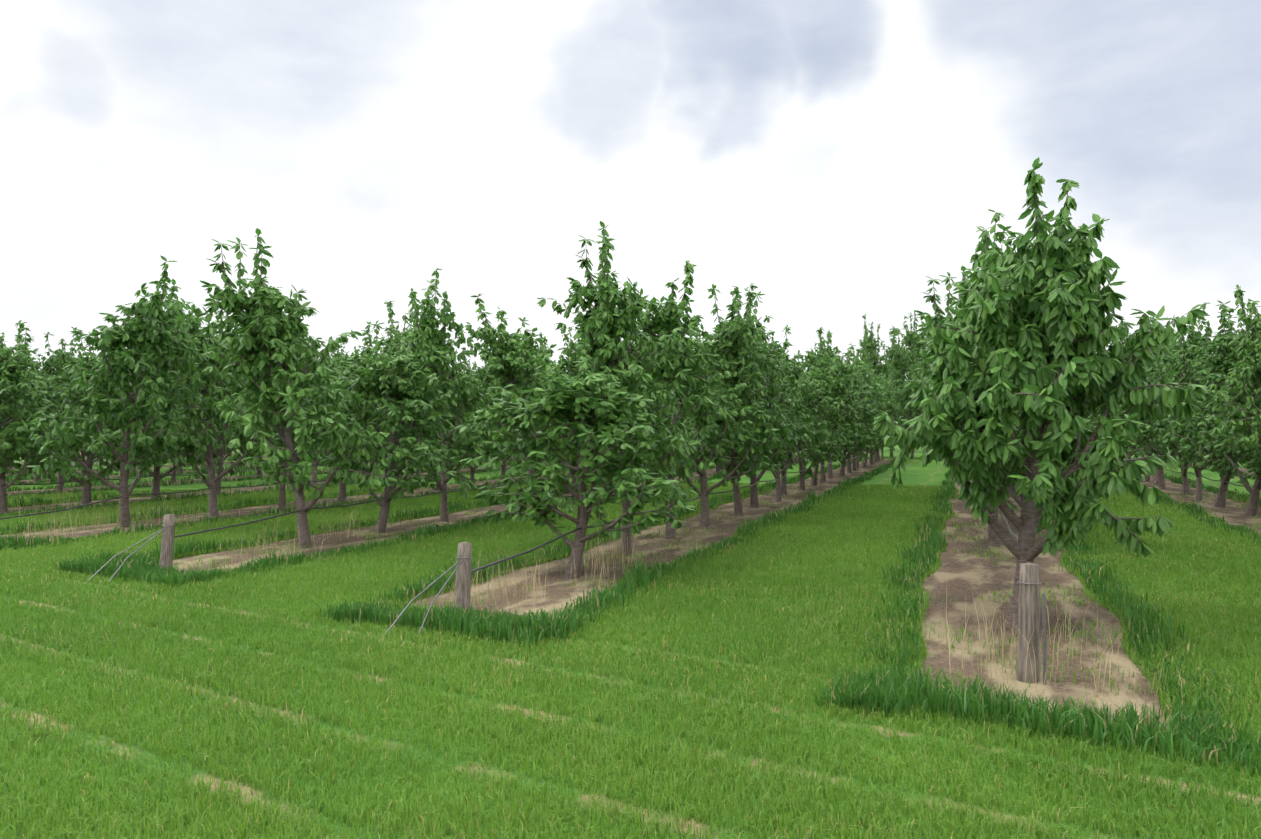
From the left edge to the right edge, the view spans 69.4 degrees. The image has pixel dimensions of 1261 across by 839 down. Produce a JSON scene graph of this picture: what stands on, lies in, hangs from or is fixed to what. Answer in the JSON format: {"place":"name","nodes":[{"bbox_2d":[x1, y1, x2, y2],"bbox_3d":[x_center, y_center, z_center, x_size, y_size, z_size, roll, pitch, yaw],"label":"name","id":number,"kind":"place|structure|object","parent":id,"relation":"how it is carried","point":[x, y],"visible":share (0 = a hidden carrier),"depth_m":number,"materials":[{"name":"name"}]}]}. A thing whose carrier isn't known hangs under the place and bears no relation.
{"place":"outdoors","nodes":[
{"label":"outdoors","id":0,"kind":"place"},
{"bbox_2d":[0,482,1260,838],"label":"lawn grass","id":1,"kind":"structure","parent":0,"point":[1228,558],"depth_m":5.84,"materials":[{"name":"green plant"}]},
{"bbox_2d":[0,444,1260,838],"bbox_3d":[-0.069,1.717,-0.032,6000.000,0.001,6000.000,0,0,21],"label":"ground","id":2,"kind":"structure","parent":0,"point":[962,578],"depth_m":7.06,"materials":[{"name":"brown soil"}]},
{"bbox_2d":[1,332,41,382],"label":"cherry tree","id":3,"kind":"object","parent":2,"relation":"on","point":[4,344],"visible":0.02,"depth_m":26.98,"materials":[{"name":"green plant"}]},
{"bbox_2d":[0,320,52,429],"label":"cherry tree","id":4,"kind":"object","parent":2,"relation":"on","point":[25,338],"visible":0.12,"depth_m":22.74,"materials":[{"name":"green plant"}]},
{"bbox_2d":[10,354,52,468],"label":"cherry tree","id":5,"kind":"object","parent":2,"relation":"on","point":[34,399],"depth_m":32.57,"materials":[{"name":"green plant"}]},
{"bbox_2d":[0,343,64,512],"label":"cherry tree","id":6,"kind":"object","parent":2,"relation":"on","point":[13,389],"visible":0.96,"depth_m":18.00,"materials":[{"name":"green plant"}]},
{"bbox_2d":[25,327,90,490],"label":"cherry tree","id":7,"kind":"object","parent":2,"relation":"on","point":[59,360],"visible":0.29,"depth_m":23.93,"materials":[{"name":"green plant"}]},
{"bbox_2d":[27,356,89,480],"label":"cherry tree","id":8,"kind":"object","parent":2,"relation":"on","point":[37,478],"visible":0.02,"depth_m":28.19,"materials":[{"name":"green plant"}]},
{"bbox_2d":[77,344,90,473],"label":"cherry tree","id":9,"kind":"object","parent":2,"relation":"on","point":[83,456],"visible":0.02,"depth_m":29.76,"materials":[{"name":"green plant"}]},
{"bbox_2d":[14,329,160,504],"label":"cherry tree","id":10,"kind":"object","parent":2,"relation":"on","point":[68,390],"visible":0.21,"depth_m":19.62,"materials":[{"name":"green plant"}]},
{"bbox_2d":[27,255,210,527],"bbox_3d":[-8.271,-0.375,15.034,2.755,4.558,2.265,-1,3,-37],"label":"cherry tree","id":11,"kind":"object","parent":2,"relation":"on","point":[144,337],"visible":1,"depth_m":14.92,"materials":[{"name":"green plant"}]},
{"bbox_2d":[86,514,175,582],"bbox_3d":[-5.651,1.480,10.366,0.333,0.736,1.002,0,0,21],"label":"post","id":12,"kind":"object","parent":2,"relation":"on","point":[167,540],"visible":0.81,"depth_m":10.66,"materials":[{"name":"grey wood"}]},
{"bbox_2d":[124,347,141,474],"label":"cherry tree","id":13,"kind":"object","parent":2,"relation":"on","point":[134,471],"depth_m":31.61,"materials":[{"name":"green plant"}]},
{"bbox_2d":[8,460,267,473],"bbox_3d":[-11.249,1.479,34.271,0.189,0.166,33.943,0,0,21],"label":"drip line","id":14,"kind":"object","parent":2,"relation":"on","point":[151,466],"visible":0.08,"depth_m":27.13,"materials":[{"name":"black plastic"}]},
{"bbox_2d":[104,363,235,498],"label":"cherry tree","id":15,"kind":"object","parent":2,"relation":"on","point":[156,480],"visible":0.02,"depth_m":21.31,"materials":[{"name":"green plant"}]},
{"bbox_2d":[178,456,182,472],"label":"cherry tree","id":16,"kind":"object","parent":2,"relation":"on","point":[180,469],"depth_m":33.44,"materials":[{"name":"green plant"}]},
{"bbox_2d":[168,337,217,482],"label":"cherry tree","id":17,"kind":"object","parent":2,"relation":"on","point":[173,477],"depth_m":27.42,"materials":[{"name":"green plant"}]},
{"bbox_2d":[124,279,279,516],"bbox_3d":[-8.324,-0.442,17.680,2.803,4.729,2.304,-3,-1,-35],"label":"cherry tree","id":18,"kind":"object","parent":2,"relation":"on","point":[190,409],"visible":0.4,"depth_m":17.36,"materials":[{"name":"green plant"}]},
{"bbox_2d":[193,302,244,493],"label":"cherry tree","id":19,"kind":"object","parent":2,"relation":"on","point":[220,461],"visible":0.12,"depth_m":23.09,"materials":[{"name":"green plant"}]},
{"bbox_2d":[208,372,245,478],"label":"cherry tree","id":20,"kind":"object","parent":2,"relation":"on","point":[221,425],"visible":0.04,"depth_m":29.10,"materials":[{"name":"green plant"}]},
{"bbox_2d":[220,390,262,476],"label":"cherry tree","id":21,"kind":"object","parent":2,"relation":"on","point":[259,473],"depth_m":30.85,"materials":[{"name":"green plant"}]},
{"bbox_2d":[0,464,503,519],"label":"drip line","id":22,"kind":"object","parent":2,"relation":"on","point":[167,493],"visible":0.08,"depth_m":15.83,"materials":[{"name":"black plastic"}]},
{"bbox_2d":[0,454,513,485],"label":"drip line","id":23,"kind":"object","parent":2,"relation":"on","point":[134,478],"visible":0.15,"depth_m":20.38,"materials":[{"name":"black plastic"}]},
{"bbox_2d":[224,286,345,508],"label":"cherry tree","id":24,"kind":"object","parent":2,"relation":"on","point":[282,496],"visible":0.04,"depth_m":18.64,"materials":[{"name":"green plant"}]},
{"bbox_2d":[168,228,405,547],"bbox_3d":[-4.705,-0.380,12.760,2.818,4.490,2.763,-1,1,10],"label":"cherry tree","id":25,"kind":"object","parent":2,"relation":"on","point":[257,352],"visible":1,"depth_m":12.65,"materials":[{"name":"green plant"}]},
{"bbox_2d":[319,352,342,462],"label":"cherry tree","id":26,"kind":"object","parent":2,"relation":"on","point":[334,361],"visible":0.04,"depth_m":33.95,"materials":[{"name":"green plant"}]},
{"bbox_2d":[302,324,361,484],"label":"cherry tree","id":27,"kind":"object","parent":2,"relation":"on","point":[315,462],"visible":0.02,"depth_m":26.77,"materials":[{"name":"green plant"}]},
{"bbox_2d":[329,335,345,370],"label":"tree","id":28,"kind":"object","parent":2,"relation":"on","point":[339,354],"visible":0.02,"depth_m":75.69,"materials":[{"name":"green plant"}]},
{"bbox_2d":[295,320,401,501],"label":"cherry tree","id":29,"kind":"object","parent":2,"relation":"on","point":[356,360],"visible":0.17,"depth_m":20.13,"materials":[{"name":"green plant"}]},
{"bbox_2d":[377,444,387,477],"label":"cherry tree","id":30,"kind":"object","parent":2,"relation":"on","point":[385,471],"depth_m":29.94,"materials":[{"name":"green plant"}]},
{"bbox_2d":[357,301,419,468],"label":"cherry tree","id":31,"kind":"object","parent":2,"relation":"on","point":[399,336],"visible":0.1,"depth_m":22.40,"materials":[{"name":"green plant"}]},
{"bbox_2d":[318,322,462,532],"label":"cherry tree","id":32,"kind":"object","parent":2,"relation":"on","point":[403,383],"visible":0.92,"depth_m":14.76,"materials":[{"name":"green plant"}]},
{"bbox_2d":[385,542,472,634],"bbox_3d":[-1.698,1.466,7.807,0.333,0.731,1.014,0,0,21],"label":"post","id":33,"kind":"object","parent":2,"relation":"on","point":[463,569],"visible":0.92,"depth_m":8.10,"materials":[{"name":"grey wood"}]},
{"bbox_2d":[398,268,501,521],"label":"cherry tree","id":34,"kind":"object","parent":2,"relation":"on","point":[429,337],"visible":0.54,"depth_m":16.41,"materials":[{"name":"green plant"}]},
{"bbox_2d":[174,456,728,537],"bbox_3d":[1.218,1.438,28.200,0.193,0.169,37.412,0,0,21],"label":"drip line","id":35,"kind":"object","parent":2,"relation":"on","point":[325,507],"visible":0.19,"depth_m":12.92,"materials":[{"name":"black plastic"}]},
{"bbox_2d":[415,390,488,489],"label":"cherry tree","id":36,"kind":"object","parent":2,"relation":"on","point":[451,413],"visible":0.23,"depth_m":24.28,"materials":[{"name":"green plant"}]},
{"bbox_2d":[447,356,479,471],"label":"cherry tree","id":37,"kind":"object","parent":2,"relation":"on","point":[458,385],"visible":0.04,"depth_m":33.09,"materials":[{"name":"green plant"}]},
{"bbox_2d":[462,359,473,379],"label":"tree","id":38,"kind":"object","parent":2,"relation":"on","point":[467,366],"visible":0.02,"depth_m":72.36,"materials":[{"name":"green plant"}]},
{"bbox_2d":[455,366,512,484],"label":"cherry tree","id":39,"kind":"object","parent":2,"relation":"on","point":[488,449],"visible":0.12,"depth_m":25.88,"materials":[{"name":"green plant"}]},
{"bbox_2d":[481,348,493,384],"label":"tree","id":40,"kind":"object","parent":2,"relation":"on","point":[486,361],"depth_m":76.83,"materials":[{"name":"green plant"}]},
{"bbox_2d":[468,345,544,479],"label":"cherry tree","id":41,"kind":"object","parent":2,"relation":"on","point":[503,471],"visible":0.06,"depth_m":27.75,"materials":[{"name":"green plant"}]},
{"bbox_2d":[462,293,560,494],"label":"cherry tree","id":42,"kind":"object","parent":2,"relation":"on","point":[511,357],"visible":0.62,"depth_m":19.55,"materials":[{"name":"green plant"}]},
{"bbox_2d":[512,336,557,475],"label":"cherry tree","id":43,"kind":"object","parent":2,"relation":"on","point":[544,344],"visible":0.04,"depth_m":29.79,"materials":[{"name":"green plant"}]},
{"bbox_2d":[536,331,558,372],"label":"tree","id":44,"kind":"object","parent":2,"relation":"on","point":[540,344],"visible":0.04,"depth_m":70.20,"materials":[{"name":"green plant"}]},
{"bbox_2d":[453,337,695,577],"bbox_3d":[-0.457,0.400,10.760,2.945,2.835,2.421,-1,1,32],"label":"cherry tree","id":45,"kind":"object","parent":2,"relation":"on","point":[575,408],"visible":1,"depth_m":10.46,"materials":[{"name":"green plant"}]},
{"bbox_2d":[530,326,618,497],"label":"cherry tree","id":46,"kind":"object","parent":2,"relation":"on","point":[572,369],"visible":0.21,"depth_m":21.07,"materials":[{"name":"green plant"}]},
{"bbox_2d":[4,486,1182,703],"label":"dry weeds","id":47,"kind":"object","parent":2,"relation":"on","point":[452,590],"visible":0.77,"depth_m":8.91,"materials":[{"name":"beige plant"}]},
{"bbox_2d":[536,221,709,555],"bbox_3d":[-0.135,-0.395,12.134,2.158,4.498,2.293,0,0,-13],"label":"cherry tree","id":48,"kind":"object","parent":2,"relation":"on","point":[614,323],"visible":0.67,"depth_m":12.05,"materials":[{"name":"green plant"}]},
{"bbox_2d":[471,449,883,572],"bbox_3d":[5.569,1.429,26.738,0.275,0.171,39.758,0,0,21],"label":"drip line","id":49,"kind":"object","parent":2,"relation":"on","point":[522,553],"visible":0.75,"depth_m":10.23,"materials":[{"name":"black plastic"}]},
{"bbox_2d":[613,260,754,538],"bbox_3d":[0.612,-0.286,13.857,2.134,4.304,2.252,0,0,-13],"label":"cherry tree","id":50,"kind":"object","parent":2,"relation":"on","point":[667,317],"visible":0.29,"depth_m":13.69,"materials":[{"name":"green plant"}]},
{"bbox_2d":[671,407,713,477],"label":"cherry tree","id":51,"kind":"object","parent":2,"relation":"on","point":[691,469],"depth_m":30.23,"materials":[{"name":"green plant"}]},
{"bbox_2d":[647,306,780,525],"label":"cherry tree","id":52,"kind":"object","parent":2,"relation":"on","point":[728,434],"visible":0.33,"depth_m":15.80,"materials":[{"name":"green plant"}]},
{"bbox_2d":[688,284,810,515],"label":"cherry tree","id":53,"kind":"object","parent":2,"relation":"on","point":[734,345],"visible":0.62,"depth_m":16.82,"materials":[{"name":"green plant"}]},
{"bbox_2d":[702,283,827,507],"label":"cherry tree","id":54,"kind":"object","parent":2,"relation":"on","point":[779,387],"visible":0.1,"depth_m":18.79,"materials":[{"name":"green plant"}]},
{"bbox_2d":[744,319,826,501],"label":"cherry tree","id":55,"kind":"object","parent":2,"relation":"on","point":[778,472],"visible":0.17,"depth_m":20.94,"materials":[{"name":"green plant"}]},
{"bbox_2d":[755,325,829,494],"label":"cherry tree","id":56,"kind":"object","parent":2,"relation":"on","point":[796,373],"visible":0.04,"depth_m":22.68,"materials":[{"name":"green plant"}]},
{"bbox_2d":[805,342,817,371],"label":"tree","id":57,"kind":"object","parent":2,"relation":"on","point":[816,350],"depth_m":66.89,"materials":[{"name":"green plant"}]},
{"bbox_2d":[788,364,853,489],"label":"cherry tree","id":58,"kind":"object","parent":2,"relation":"on","point":[828,448],"visible":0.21,"depth_m":24.15,"materials":[{"name":"green plant"}]},
{"bbox_2d":[794,330,857,481],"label":"cherry tree","id":59,"kind":"object","parent":2,"relation":"on","point":[816,358],"visible":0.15,"depth_m":27.39,"materials":[{"name":"green plant"}]},
{"bbox_2d":[804,327,863,478],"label":"cherry tree","id":60,"kind":"object","parent":2,"relation":"on","point":[847,426],"visible":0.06,"depth_m":29.69,"materials":[{"name":"green plant"}]},
{"bbox_2d":[796,342,872,485],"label":"cherry tree","id":61,"kind":"object","parent":2,"relation":"on","point":[836,387],"visible":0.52,"depth_m":26.05,"materials":[{"name":"green plant"}]},
{"bbox_2d":[846,345,859,372],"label":"tree","id":62,"kind":"object","parent":2,"relation":"on","point":[853,358],"visible":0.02,"depth_m":65.86,"materials":[{"name":"green plant"}]},
{"bbox_2d":[825,363,881,475],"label":"cherry tree","id":63,"kind":"object","parent":2,"relation":"on","point":[867,408],"visible":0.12,"depth_m":31.08,"materials":[{"name":"green plant"}]},
{"bbox_2d":[845,361,883,472],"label":"cherry tree","id":64,"kind":"object","parent":2,"relation":"on","point":[858,453],"depth_m":33.00,"materials":[{"name":"green plant"}]},
{"bbox_2d":[855,423,881,467],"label":"cherry tree","id":65,"kind":"object","parent":2,"relation":"on","point":[873,451],"visible":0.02,"depth_m":36.83,"materials":[{"name":"green plant"}]},
{"bbox_2d":[851,353,886,470],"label":"cherry tree","id":66,"kind":"object","parent":2,"relation":"on","point":[875,394],"visible":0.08,"depth_m":34.43,"materials":[{"name":"green plant"}]},
{"bbox_2d":[849,314,893,451],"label":"tree","id":67,"kind":"object","parent":2,"relation":"on","point":[869,345],"visible":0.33,"depth_m":59.61,"materials":[{"name":"green plant"}]},
{"bbox_2d":[851,399,894,466],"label":"cherry tree","id":68,"kind":"object","parent":2,"relation":"on","point":[867,451],"visible":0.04,"depth_m":38.31,"materials":[{"name":"green plant"}]},
{"bbox_2d":[865,380,894,464],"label":"cherry tree","id":69,"kind":"object","parent":2,"relation":"on","point":[872,454],"visible":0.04,"depth_m":40.04,"materials":[{"name":"green plant"}]},
{"bbox_2d":[867,363,899,461],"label":"cherry tree","id":70,"kind":"object","parent":2,"relation":"on","point":[877,378],"visible":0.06,"depth_m":43.49,"materials":[{"name":"green plant"}]},
{"bbox_2d":[873,372,902,457],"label":"tree","id":71,"kind":"object","parent":2,"relation":"on","point":[893,386],"visible":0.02,"depth_m":47.69,"materials":[{"name":"green plant"}]},
{"bbox_2d":[873,378,906,462],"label":"cherry tree","id":72,"kind":"object","parent":2,"relation":"on","point":[891,408],"visible":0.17,"depth_m":41.90,"materials":[{"name":"green plant"}]},
{"bbox_2d":[880,375,902,459],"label":"cherry tree","id":73,"kind":"object","parent":2,"relation":"on","point":[890,447],"visible":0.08,"depth_m":45.35,"materials":[{"name":"green plant"}]},
{"bbox_2d":[878,344,907,424],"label":"tree","id":74,"kind":"object","parent":2,"relation":"on","point":[884,346],"visible":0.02,"depth_m":65.20,"materials":[{"name":"green plant"}]},
{"bbox_2d":[880,369,907,456],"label":"tree","id":75,"kind":"object","parent":2,"relation":"on","point":[891,453],"visible":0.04,"depth_m":50.15,"materials":[{"name":"green plant"}]},
{"bbox_2d":[878,326,921,418],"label":"tree","id":76,"kind":"object","parent":2,"relation":"on","point":[901,365],"visible":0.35,"depth_m":60.87,"materials":[{"name":"green plant"}]},
{"bbox_2d":[894,371,926,458],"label":"tree","id":77,"kind":"object","parent":2,"relation":"on","point":[910,412],"visible":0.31,"depth_m":47.72,"materials":[{"name":"green plant"}]},
{"bbox_2d":[899,353,925,397],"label":"tree","id":78,"kind":"object","parent":2,"relation":"on","point":[919,373],"visible":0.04,"depth_m":60.07,"materials":[{"name":"green plant"}]},
{"bbox_2d":[903,370,923,417],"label":"tree","id":79,"kind":"object","parent":2,"relation":"on","point":[912,372],"depth_m":49.60,"materials":[{"name":"green plant"}]},
{"bbox_2d":[900,310,929,379],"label":"tree","id":80,"kind":"object","parent":2,"relation":"on","point":[913,344],"visible":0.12,"depth_m":66.38,"materials":[{"name":"green plant"}]},
{"bbox_2d":[889,266,1017,532],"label":"cherry tree","id":81,"kind":"object","parent":2,"relation":"on","point":[938,319],"depth_m":15.06,"materials":[{"name":"green plant"}]},
{"bbox_2d":[956,465,1003,507],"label":"cherry tree","id":82,"kind":"object","parent":2,"relation":"on","point":[958,497],"depth_m":16.32,"materials":[{"name":"green plant"}]},
{"bbox_2d":[904,209,1088,546],"bbox_3d":[5.118,-0.560,12.962,2.425,4.849,2.172,0,3,-12],"label":"cherry tree","id":83,"kind":"object","parent":2,"relation":"on","point":[960,322],"visible":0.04,"depth_m":12.87,"materials":[{"name":"green plant"}]},
{"bbox_2d":[1001,511,1028,562],"bbox_3d":[9.720,1.381,24.725,0.266,0.104,39.632,0,0,21],"label":"drip line","id":84,"kind":"object","parent":2,"relation":"on","point":[1012,533],"visible":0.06,"depth_m":10.55,"materials":[{"name":"black plastic"}]},
{"bbox_2d":[1016,563,1045,684],"bbox_3d":[2.700,1.391,6.150,0.180,0.844,0.178,0,0,21],"label":"post","id":85,"kind":"object","parent":2,"relation":"on","point":[1029,606],"visible":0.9,"depth_m":6.10,"materials":[{"name":"grey wood"}]},
{"bbox_2d":[872,157,1209,628],"bbox_3d":[3.496,-0.193,7.719,2.382,4.055,2.374,0,0,35],"label":"cherry tree","id":86,"kind":"object","parent":2,"relation":"on","point":[1040,322],"visible":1,"depth_m":7.46,"materials":[{"name":"green plant"}]},
{"bbox_2d":[1084,401,1121,428],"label":"cherry tree","id":87,"kind":"object","parent":2,"relation":"on","point":[1091,419],"visible":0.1,"depth_m":34.98,"materials":[{"name":"green plant"}]},
{"bbox_2d":[1090,341,1143,462],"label":"cherry tree","id":88,"kind":"object","parent":2,"relation":"on","point":[1129,454],"visible":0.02,"depth_m":31.64,"materials":[{"name":"green plant"}]},
{"bbox_2d":[1091,407,1144,466],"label":"cherry tree","id":89,"kind":"object","parent":2,"relation":"on","point":[1133,447],"depth_m":33.38,"materials":[{"name":"green plant"}]},
{"bbox_2d":[1119,320,1135,347],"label":"tree","id":90,"kind":"object","parent":2,"relation":"on","point":[1129,335],"depth_m":53.93,"materials":[{"name":"green plant"}]},
{"bbox_2d":[1115,315,1186,481],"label":"cherry tree","id":91,"kind":"object","parent":2,"relation":"on","point":[1142,455],"depth_m":27.86,"materials":[{"name":"green plant"}]},
{"bbox_2d":[1119,317,1203,489],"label":"cherry tree","id":92,"kind":"object","parent":2,"relation":"on","point":[1165,450],"visible":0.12,"depth_m":24.43,"materials":[{"name":"green plant"}]},
{"bbox_2d":[1127,347,1205,485],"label":"cherry tree","id":93,"kind":"object","parent":2,"relation":"on","point":[1156,480],"depth_m":26.27,"materials":[{"name":"green plant"}]},
{"bbox_2d":[1127,331,1208,494],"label":"cherry tree","id":94,"kind":"object","parent":2,"relation":"on","point":[1184,465],"visible":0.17,"depth_m":22.85,"materials":[{"name":"green plant"}]},
{"bbox_2d":[1150,302,1236,500],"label":"cherry tree","id":95,"kind":"object","parent":2,"relation":"on","point":[1187,357],"visible":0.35,"depth_m":21.22,"materials":[{"name":"green plant"}]},
{"bbox_2d":[1145,300,1260,506],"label":"cherry tree","id":96,"kind":"object","parent":2,"relation":"on","point":[1224,360],"visible":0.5,"depth_m":19.25,"materials":[{"name":"green plant"}]},
{"bbox_2d":[1164,469,1260,488],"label":"drip line","id":97,"kind":"object","parent":2,"relation":"on","point":[1213,480],"visible":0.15,"depth_m":19.88,"materials":[{"name":"black plastic"}]},
{"bbox_2d":[1183,373,1260,515],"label":"cherry tree","id":98,"kind":"object","parent":2,"relation":"on","point":[1221,447],"visible":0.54,"depth_m":17.34,"materials":[{"name":"green plant"}]},
{"bbox_2d":[1205,284,1260,462],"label":"cherry tree","id":99,"kind":"object","parent":2,"relation":"on","point":[1248,367],"visible":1,"depth_m":15.96,"materials":[{"name":"green plant"}]},
{"bbox_2d":[1246,300,1258,334],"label":"tree","id":100,"kind":"object","parent":2,"relation":"on","point":[1248,333],"depth_m":52.70,"materials":[{"name":"green plant"}]},
{"bbox_2d":[0,452,1260,775],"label":"tall grass","id":101,"kind":"structure","parent":0,"point":[896,692],"depth_m":8.01,"materials":[{"name":"green plant"}]},
{"bbox_2d":[0,0,1260,425],"label":"sky","id":102,"kind":"structure","parent":0,"point":[832,158],"materials":[{"name":"white"}]}
]}

